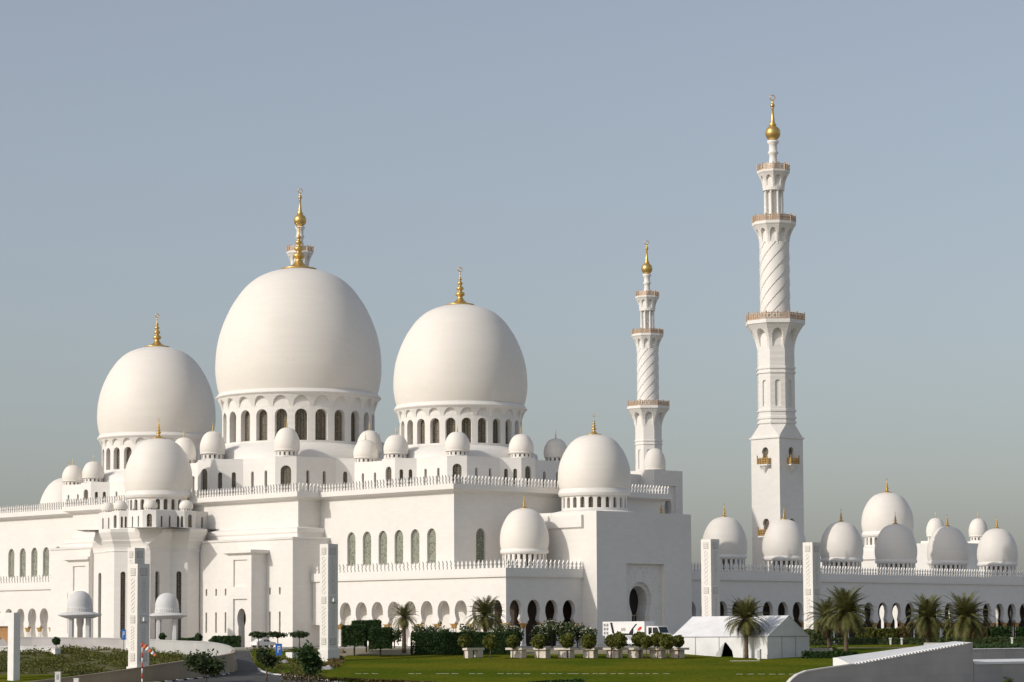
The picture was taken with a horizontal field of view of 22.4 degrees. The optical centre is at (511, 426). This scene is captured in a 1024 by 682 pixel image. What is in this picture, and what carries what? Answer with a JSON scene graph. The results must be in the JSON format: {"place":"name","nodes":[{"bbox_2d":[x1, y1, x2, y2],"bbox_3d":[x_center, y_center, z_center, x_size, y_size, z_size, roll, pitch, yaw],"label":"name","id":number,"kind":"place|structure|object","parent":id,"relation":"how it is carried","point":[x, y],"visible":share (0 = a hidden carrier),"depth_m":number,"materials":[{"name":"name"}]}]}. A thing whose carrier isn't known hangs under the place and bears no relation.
{"place":"outdoors","nodes":[
{"label":"outdoors","id":0,"kind":"place"},
{"bbox_2d":[0,674,79,681],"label":"bank lawn","id":1,"kind":"structure","parent":0,"point":[23,678],"depth_m":341.90,"materials":[{"name":"green plant"}]},
{"bbox_2d":[0,613,19,680],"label":"square gate","id":2,"kind":"structure","parent":1,"relation":"on","point":[10,629],"depth_m":335.80,"materials":[{"name":"white paint"}]},
{"bbox_2d":[173,650,329,681],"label":"road","id":3,"kind":"structure","parent":0,"point":[247,670],"depth_m":341.80,"materials":[{"name":"asphalt"}]},
{"bbox_2d":[82,643,836,649],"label":"plaza","id":4,"kind":"structure","parent":0,"point":[401,647],"depth_m":416.56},
{"bbox_2d":[0,575,50,636],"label":"gallery arcade","id":5,"kind":"object","parent":4,"relation":"on","point":[27,598],"visible":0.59,"depth_m":524.69,"materials":[{"name":"stone"}]},
{"bbox_2d":[0,637,126,648],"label":"terrace wall","id":6,"kind":"structure","parent":4,"relation":"on","point":[90,642],"depth_m":415.38,"materials":[{"name":"concrete"}]},
{"bbox_2d":[58,591,101,636],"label":"domed kiosk","id":7,"kind":"object","parent":4,"relation":"on","point":[79,605],"visible":1,"depth_m":426.55,"materials":[{"name":"stone"}]},
{"bbox_2d":[149,593,187,639],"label":"domed kiosk","id":8,"kind":"object","parent":4,"relation":"on","point":[166,605],"visible":0.94,"depth_m":456.52,"materials":[{"name":"stone"}]},
{"bbox_2d":[212,635,240,646],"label":"clipped hedge","id":9,"kind":"object","parent":4,"relation":"on","point":[233,640],"visible":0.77,"depth_m":451.27,"materials":[{"name":"green plant"}]},
{"bbox_2d":[248,631,267,647],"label":"umbrella tree","id":10,"kind":"object","parent":4,"relation":"on","point":[257,634],"visible":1,"depth_m":423.20,"materials":[{"name":"green plant"}]},
{"bbox_2d":[250,639,275,647],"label":"parked car","id":11,"kind":"object","parent":4,"relation":"on","point":[264,642],"visible":0.82,"depth_m":441.30,"materials":[{"name":"white paint"}]},
{"bbox_2d":[266,631,287,643],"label":"umbrella tree","id":12,"kind":"object","parent":4,"relation":"on","point":[277,635],"visible":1,"depth_m":423.20,"materials":[{"name":"green plant"}]},
{"bbox_2d":[286,630,309,645],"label":"umbrella tree","id":13,"kind":"object","parent":4,"relation":"on","point":[300,634],"visible":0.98,"depth_m":423.44,"materials":[{"name":"green plant"}]},
{"bbox_2d":[0,222,672,646],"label":"prayer hall","id":14,"kind":"structure","parent":4,"relation":"on","point":[264,494],"depth_m":475.76,"materials":[{"name":"white stone"}]},
{"bbox_2d":[10,549,13,577],"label":"window","id":15,"kind":"structure","parent":14,"relation":"in","point":[12,551],"depth_m":537.58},
{"bbox_2d":[21,549,25,576],"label":"window","id":16,"kind":"structure","parent":14,"relation":"in","point":[23,559],"depth_m":534.43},
{"bbox_2d":[33,548,36,576],"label":"window","id":17,"kind":"structure","parent":14,"relation":"in","point":[35,550],"depth_m":531.44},
{"bbox_2d":[45,548,48,575],"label":"window","id":18,"kind":"structure","parent":14,"relation":"in","point":[46,550],"depth_m":528.47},
{"bbox_2d":[39,461,83,509],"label":"dome","id":19,"kind":"structure","parent":14,"relation":"attached to","point":[52,493],"depth_m":564.13,"materials":[{"name":"stone"}]},
{"bbox_2d":[120,572,124,637],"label":"window","id":20,"kind":"structure","parent":14,"relation":"in","point":[122,626],"depth_m":475.10,"materials":[{"name":"glass"}]},
{"bbox_2d":[177,571,180,638],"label":"window","id":21,"kind":"structure","parent":14,"relation":"in","point":[178,573],"depth_m":475.10,"materials":[{"name":"glass"}]},
{"bbox_2d":[286,188,313,266],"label":"finial","id":22,"kind":"object","parent":14,"relation":"on","point":[300,217],"visible":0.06,"depth_m":605.35,"materials":[{"name":"metal"}]},
{"bbox_2d":[349,532,354,565],"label":"window","id":23,"kind":"structure","parent":14,"relation":"in","point":[352,537],"depth_m":460.26,"materials":[{"name":"glass"}]},
{"bbox_2d":[365,532,370,564],"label":"window","id":24,"kind":"structure","parent":14,"relation":"in","point":[367,537],"depth_m":457.24,"materials":[{"name":"glass"}]},
{"bbox_2d":[380,531,386,564],"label":"window","id":25,"kind":"structure","parent":14,"relation":"in","point":[383,539],"depth_m":454.23,"materials":[{"name":"glass"}]},
{"bbox_2d":[396,530,402,563],"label":"window","id":26,"kind":"structure","parent":14,"relation":"in","point":[399,538],"depth_m":451.25,"materials":[{"name":"glass"}]},
{"bbox_2d":[413,530,418,563],"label":"window","id":27,"kind":"structure","parent":14,"relation":"in","point":[415,534],"depth_m":448.18,"materials":[{"name":"glass"}]},
{"bbox_2d":[429,529,435,562],"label":"window","id":28,"kind":"structure","parent":14,"relation":"in","point":[432,535],"depth_m":445.12,"materials":[{"name":"glass"}]},
{"bbox_2d":[476,528,483,562],"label":"window","id":29,"kind":"structure","parent":14,"relation":"in","point":[479,534],"depth_m":445.45,"materials":[{"name":"glass"}]},
{"bbox_2d":[391,625,401,647],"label":"flowering shrub","id":30,"kind":"object","parent":4,"relation":"on","point":[396,634],"visible":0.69,"depth_m":408.59,"materials":[{"name":"green plant"}]},
{"bbox_2d":[311,494,583,646],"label":"gallery arcade","id":31,"kind":"object","parent":4,"relation":"on","point":[527,585],"visible":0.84,"depth_m":436.94,"materials":[{"name":"stone"}]},
{"bbox_2d":[505,623,523,641],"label":"flowering shrub","id":32,"kind":"object","parent":4,"relation":"on","point":[520,634],"visible":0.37,"depth_m":407.87,"materials":[{"name":"green plant"}]},
{"bbox_2d":[543,619,562,647],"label":"flowering shrub","id":33,"kind":"object","parent":4,"relation":"on","point":[551,637],"visible":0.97,"depth_m":407.61,"materials":[{"name":"green plant"}]},
{"bbox_2d":[570,622,586,646],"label":"flowering shrub","id":34,"kind":"object","parent":4,"relation":"on","point":[577,636],"visible":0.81,"depth_m":408.43,"materials":[{"name":"green plant"}]},
{"bbox_2d":[539,414,691,645],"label":"gate block","id":35,"kind":"structure","parent":4,"relation":"on","point":[636,566],"depth_m":446.05,"materials":[{"name":"white stone"}]},
{"bbox_2d":[629,588,637,645],"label":"door","id":36,"kind":"structure","parent":35,"relation":"in","point":[633,598],"depth_m":446.32,"materials":[{"name":"grey"}]},
{"bbox_2d":[603,621,672,645],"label":"box lorry","id":37,"kind":"object","parent":4,"relation":"on","point":[631,628],"visible":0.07,"depth_m":423.37,"materials":[{"name":"white paint"}]},
{"bbox_2d":[627,241,669,470],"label":"minaret","id":38,"kind":"object","parent":4,"relation":"on","point":[647,410],"visible":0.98,"depth_m":684.84,"materials":[{"name":"stone"}]},
{"bbox_2d":[701,539,719,615],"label":"pylon","id":39,"kind":"object","parent":4,"relation":"on","point":[710,577],"visible":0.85,"depth_m":416.06,"materials":[{"name":"stone"}]},
{"bbox_2d":[746,95,804,572],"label":"minaret","id":40,"kind":"object","parent":4,"relation":"on","point":[774,325],"visible":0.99,"depth_m":497.30,"materials":[{"name":"white stone"}]},
{"bbox_2d":[803,542,820,628],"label":"pylon","id":41,"kind":"object","parent":4,"relation":"on","point":[811,573],"visible":0.86,"depth_m":418.04,"materials":[{"name":"stone"}]},
{"bbox_2d":[660,501,1023,643],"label":"courtyard arcade","id":42,"kind":"object","parent":4,"relation":"on","point":[775,587],"visible":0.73,"depth_m":497.85,"materials":[{"name":"stone"}]},
{"bbox_2d":[820,478,913,627],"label":"gate dome block","id":43,"kind":"structure","parent":4,"relation":"on","point":[879,514],"depth_m":634.36,"materials":[{"name":"stone"}]},
{"bbox_2d":[915,511,987,576],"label":"turret block","id":44,"kind":"structure","parent":4,"relation":"on","point":[978,528],"depth_m":622.34,"materials":[{"name":"white stone"}]},
{"bbox_2d":[81,647,907,681],"bbox_3d":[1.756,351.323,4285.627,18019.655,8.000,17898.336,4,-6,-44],"label":"ground","id":45,"kind":"structure","parent":0,"point":[392,651],"depth_m":397.89,"materials":[{"name":"plant"}]},
{"bbox_2d":[0,646,57,651],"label":"garden wall","id":46,"kind":"structure","parent":45,"relation":"on","point":[29,647],"depth_m":401.47,"materials":[{"name":"white paint"}]},
{"bbox_2d":[0,644,190,680],"bbox_3d":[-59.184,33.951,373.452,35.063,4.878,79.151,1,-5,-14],"label":"ground cover","id":47,"kind":"object","parent":45,"relation":"on","point":[46,660],"visible":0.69,"depth_m":378.80,"materials":[{"name":"green plant"}]},
{"bbox_2d":[51,637,60,653],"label":"planter tree","id":48,"kind":"object","parent":47,"relation":"on","point":[56,640],"visible":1,"depth_m":396.10,"materials":[{"name":"green plant"}]},
{"bbox_2d":[28,650,234,681],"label":"retaining wall","id":49,"kind":"structure","parent":45,"relation":"on","point":[175,670],"depth_m":333.04,"materials":[{"name":"concrete"}]},
{"bbox_2d":[126,548,144,649],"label":"pylon","id":50,"kind":"object","parent":45,"relation":"on","point":[136,555],"visible":0.12,"depth_m":405.34,"materials":[{"name":"stone"}]},
{"bbox_2d":[126,564,149,668],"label":"pylon","id":51,"kind":"object","parent":45,"relation":"on","point":[139,604],"visible":0.96,"depth_m":336.55,"materials":[{"name":"stone"}]},
{"bbox_2d":[140,642,156,681],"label":"windsock","id":52,"kind":"object","parent":45,"relation":"on","point":[146,647],"visible":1,"depth_m":327.18,"materials":[{"name":"fabric"}]},
{"bbox_2d":[149,639,234,655],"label":"curved parapet","id":53,"kind":"structure","parent":45,"relation":"on","point":[186,647],"depth_m":389.73,"materials":[{"name":"concrete"}]},
{"bbox_2d":[183,648,225,681],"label":"garden tree","id":54,"kind":"object","parent":45,"relation":"on","point":[203,664],"visible":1,"depth_m":326.14,"materials":[{"name":"green plant"}]},
{"bbox_2d":[256,645,279,680],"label":"garden tree","id":55,"kind":"object","parent":45,"relation":"on","point":[265,658],"visible":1,"depth_m":331.29,"materials":[{"name":"green plant"}]},
{"bbox_2d":[247,646,327,676],"bbox_3d":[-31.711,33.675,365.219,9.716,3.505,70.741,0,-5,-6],"label":"island bed","id":56,"kind":"object","parent":45,"relation":"on","point":[261,667],"visible":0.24,"depth_m":370.52,"materials":[{"name":"green plant"}]},
{"bbox_2d":[292,639,324,681],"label":"garden tree","id":57,"kind":"object","parent":45,"relation":"on","point":[308,657],"visible":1,"depth_m":323.06,"materials":[{"name":"green plant"}]},
{"bbox_2d":[351,619,381,651],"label":"box tree","id":58,"kind":"object","parent":45,"relation":"on","point":[375,623],"visible":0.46,"depth_m":395.47,"materials":[{"name":"green plant"}]},
{"bbox_2d":[389,602,418,652],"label":"date palm","id":59,"kind":"object","parent":45,"relation":"on","point":[402,611],"visible":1,"depth_m":395.74,"materials":[{"name":"green plant"}]},
{"bbox_2d":[409,624,430,640],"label":"flowering shrub","id":60,"kind":"object","parent":45,"relation":"on","point":[417,629],"visible":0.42,"depth_m":406.84,"materials":[{"name":"green plant"}]},
{"bbox_2d":[462,595,504,631],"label":"date palm","id":61,"kind":"object","parent":45,"relation":"on","point":[486,611],"visible":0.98,"depth_m":401.46,"materials":[{"name":"green plant"}]},
{"bbox_2d":[529,623,551,642],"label":"flowering shrub","id":62,"kind":"object","parent":45,"relation":"on","point":[539,629],"visible":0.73,"depth_m":405.59,"materials":[{"name":"green plant"}]},
{"bbox_2d":[551,621,577,640],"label":"flowering shrub","id":63,"kind":"object","parent":45,"relation":"on","point":[568,628],"visible":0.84,"depth_m":406.55,"materials":[{"name":"green plant"}]},
{"bbox_2d":[579,626,597,638],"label":"flowering shrub","id":64,"kind":"object","parent":45,"relation":"on","point":[590,631],"visible":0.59,"depth_m":406.82,"materials":[{"name":"green plant"}]},
{"bbox_2d":[786,641,973,681],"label":"ramp wall","id":65,"kind":"structure","parent":45,"relation":"on","point":[942,662],"depth_m":291.22,"materials":[{"name":"concrete"}]},
{"bbox_2d":[901,593,954,642],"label":"date palm","id":66,"kind":"object","parent":45,"relation":"on","point":[926,625],"visible":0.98,"depth_m":401.32,"materials":[{"name":"green plant"}]},
{"bbox_2d":[973,659,1023,681],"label":"terrace wall","id":67,"kind":"structure","parent":45,"relation":"on","point":[991,670],"depth_m":305.53,"materials":[{"name":"white paint"}]},
{"bbox_2d":[973,648,1023,658],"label":"terrace wall","id":68,"kind":"structure","parent":45,"relation":"on","point":[998,653],"depth_m":326.23,"materials":[{"name":"white paint"}]},
{"bbox_2d":[973,643,1023,647],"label":"wall planting","id":69,"kind":"object","parent":68,"relation":"on","point":[1000,645],"depth_m":328.74,"materials":[{"name":"green plant"}]},
{"bbox_2d":[0,0,1023,577],"label":"sky","id":70,"kind":"structure","parent":0,"point":[156,156],"materials":[{"name":"blue"}]},
{"bbox_2d":[316,653,863,681],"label":"lawn","id":71,"kind":"structure","parent":0,"point":[727,667],"depth_m":357.24,"materials":[{"name":"green plant"}]},
{"bbox_2d":[318,544,338,660],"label":"pylon","id":72,"kind":"object","parent":71,"relation":"on","point":[328,649],"visible":0.99,"depth_m":379.75,"materials":[{"name":"stone"}]},
{"bbox_2d":[321,649,345,667],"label":"rust ground cover","id":73,"kind":"object","parent":71,"relation":"on","point":[341,659],"visible":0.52,"depth_m":373.02,"materials":[{"name":"brown plant"}]},
{"bbox_2d":[341,624,367,655],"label":"box tree","id":74,"kind":"object","parent":71,"relation":"on","point":[354,635],"visible":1,"depth_m":389.67,"materials":[{"name":"green plant"}]},
{"bbox_2d":[279,672,437,681],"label":"hedge","id":75,"kind":"object","parent":71,"relation":"on","point":[303,677],"visible":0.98,"depth_m":326.47,"materials":[{"name":"green plant"}]},
{"bbox_2d":[368,627,392,656],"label":"box tree","id":76,"kind":"object","parent":71,"relation":"on","point":[380,638],"visible":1,"depth_m":388.20,"materials":[{"name":"green plant"}]},
{"bbox_2d":[410,631,517,654],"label":"clipped hedge","id":77,"kind":"object","parent":71,"relation":"on","point":[433,643],"visible":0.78,"depth_m":391.66,"materials":[{"name":"green plant"}]},
{"bbox_2d":[457,634,471,657],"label":"topiary bush","id":78,"kind":"object","parent":71,"relation":"on","point":[464,640],"visible":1,"depth_m":385.58,"materials":[{"name":"green plant"}]},
{"bbox_2d":[462,648,484,657],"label":"stone bench","id":79,"kind":"object","parent":71,"relation":"on","point":[478,652],"visible":1,"depth_m":386.11,"materials":[{"name":"stone"}]},
{"bbox_2d":[482,634,497,658],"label":"topiary bush","id":80,"kind":"object","parent":71,"relation":"on","point":[490,642],"visible":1,"depth_m":382.45,"materials":[{"name":"green plant"}]},
{"bbox_2d":[505,634,519,657],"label":"topiary bush","id":81,"kind":"object","parent":71,"relation":"on","point":[512,641],"visible":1,"depth_m":384.92,"materials":[{"name":"green plant"}]},
{"bbox_2d":[505,648,529,657],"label":"stone bench","id":82,"kind":"object","parent":71,"relation":"on","point":[519,652],"visible":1,"depth_m":385.46,"materials":[{"name":"stone"}]},
{"bbox_2d":[530,634,545,658],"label":"topiary bush","id":83,"kind":"object","parent":71,"relation":"on","point":[538,641],"visible":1,"depth_m":381.76,"materials":[{"name":"green plant"}]},
{"bbox_2d":[530,648,553,657],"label":"stone bench","id":84,"kind":"object","parent":71,"relation":"on","point":[544,652],"visible":0.93,"depth_m":385.15,"materials":[{"name":"stone"}]},
{"bbox_2d":[528,678,585,681],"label":"hedge","id":85,"kind":"object","parent":71,"relation":"on","point":[570,680],"visible":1,"depth_m":326.41,"materials":[{"name":"green plant"}]},
{"bbox_2d":[558,632,573,657],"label":"topiary bush","id":86,"kind":"object","parent":71,"relation":"on","point":[566,640],"visible":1,"depth_m":384.05,"materials":[{"name":"green plant"}]},
{"bbox_2d":[554,648,577,657],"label":"stone bench","id":87,"kind":"object","parent":71,"relation":"on","point":[562,652],"visible":1,"depth_m":384.89,"materials":[{"name":"stone"}]},
{"bbox_2d":[581,634,596,658],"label":"topiary bush","id":88,"kind":"object","parent":71,"relation":"on","point":[588,641],"visible":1,"depth_m":381.06,"materials":[{"name":"green plant"}]},
{"bbox_2d":[578,648,602,657],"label":"planter","id":89,"kind":"object","parent":71,"relation":"on","point":[593,652],"visible":0.93,"depth_m":384.60,"materials":[{"name":"stone"}]},
{"bbox_2d":[603,648,625,657],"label":"stone bench","id":90,"kind":"object","parent":71,"relation":"on","point":[615,652],"visible":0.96,"depth_m":384.21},
{"bbox_2d":[610,631,627,658],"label":"topiary bush","id":91,"kind":"object","parent":71,"relation":"on","point":[619,640],"visible":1,"depth_m":380.62,"materials":[{"name":"green plant"}]},
{"bbox_2d":[626,648,647,657],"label":"planter","id":92,"kind":"object","parent":71,"relation":"on","point":[633,652],"visible":0.96,"depth_m":384.01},
{"bbox_2d":[631,631,645,657],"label":"topiary bush","id":93,"kind":"object","parent":71,"relation":"on","point":[636,637],"visible":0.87,"depth_m":383.15,"materials":[{"name":"green plant"}]},
{"bbox_2d":[639,634,652,658],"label":"topiary bush","id":94,"kind":"object","parent":71,"relation":"on","point":[646,641],"visible":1,"depth_m":380.31,"materials":[{"name":"green plant"}]},
{"bbox_2d":[651,631,661,657],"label":"topiary bush","id":95,"kind":"object","parent":71,"relation":"on","point":[655,636],"visible":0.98,"depth_m":382.74,"materials":[{"name":"green plant"}]},
{"bbox_2d":[648,648,668,657],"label":"stone bench","id":96,"kind":"object","parent":71,"relation":"on","point":[661,653],"visible":0.93,"depth_m":383.55,"materials":[{"name":"stone"}]},
{"bbox_2d":[659,633,674,658],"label":"topiary bush","id":97,"kind":"object","parent":71,"relation":"on","point":[666,641],"visible":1,"depth_m":379.90,"materials":[{"name":"green plant"}]},
{"bbox_2d":[669,648,688,657],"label":"planter","id":98,"kind":"object","parent":71,"relation":"on","point":[673,652],"visible":0.89,"depth_m":383.40,"materials":[{"name":"stone"}]},
{"bbox_2d":[674,635,683,657],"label":"topiary bush","id":99,"kind":"object","parent":71,"relation":"on","point":[679,641],"visible":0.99,"depth_m":382.49,"materials":[{"name":"green plant"}]},
{"bbox_2d":[673,615,809,658],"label":"event tent","id":100,"kind":"object","parent":71,"relation":"on","point":[786,636],"visible":0.69,"depth_m":384.67,"materials":[{"name":"fabric"}]},
{"bbox_2d":[724,595,771,658],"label":"date palm","id":101,"kind":"object","parent":71,"relation":"on","point":[746,624],"visible":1,"depth_m":380.37,"materials":[{"name":"green plant"}]},
{"bbox_2d":[801,650,858,657],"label":"hedge","id":102,"kind":"object","parent":71,"relation":"on","point":[820,654],"visible":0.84,"depth_m":380.20,"materials":[{"name":"green plant"}]},
{"bbox_2d":[818,585,875,652],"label":"date palm","id":103,"kind":"object","parent":71,"relation":"on","point":[845,620],"visible":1,"depth_m":382.07,"materials":[{"name":"green plant"}]},
{"bbox_2d":[630,448,682,513],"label":"courtyard front block","id":104,"kind":"structure","parent":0,"point":[654,472],"depth_m":508.99,"materials":[{"name":"grey"}]},
{"bbox_2d":[809,644,1013,651],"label":"verge","id":105,"kind":"structure","parent":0,"point":[861,649],"depth_m":404.07,"materials":[{"name":"green plant"}]},
{"bbox_2d":[804,629,833,644],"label":"shrub mass","id":106,"kind":"object","parent":105,"relation":"on","point":[817,639],"visible":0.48,"depth_m":411.11,"materials":[{"name":"green plant"}]},
{"bbox_2d":[801,595,842,646],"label":"date palm","id":107,"kind":"object","parent":105,"relation":"on","point":[827,629],"visible":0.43,"depth_m":394.40,"materials":[{"name":"green plant"}]},
{"bbox_2d":[855,627,874,637],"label":"hedge block","id":108,"kind":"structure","parent":105,"relation":"on","point":[870,633],"depth_m":430.97,"materials":[{"name":"green plant"}]},
{"bbox_2d":[874,627,897,638],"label":"hedge block","id":109,"kind":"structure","parent":105,"relation":"on","point":[885,632],"depth_m":430.96,"materials":[{"name":"green plant"}]},
{"bbox_2d":[897,626,909,638],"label":"hedge block","id":110,"kind":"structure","parent":105,"relation":"on","point":[902,632],"depth_m":431.02,"materials":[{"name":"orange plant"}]},
{"bbox_2d":[833,636,1023,644],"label":"hedge","id":111,"kind":"object","parent":105,"relation":"on","point":[908,641],"visible":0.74,"depth_m":423.46,"materials":[{"name":"green plant"}]},
{"bbox_2d":[935,589,993,643],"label":"date palm","id":112,"kind":"object","parent":105,"relation":"on","point":[966,625],"visible":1,"depth_m":397.03,"materials":[{"name":"green plant"}]},
{"bbox_2d":[988,626,1011,637],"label":"hedge block","id":113,"kind":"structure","parent":105,"relation":"on","point":[1001,631],"depth_m":430.99,"materials":[{"name":"green plant"}]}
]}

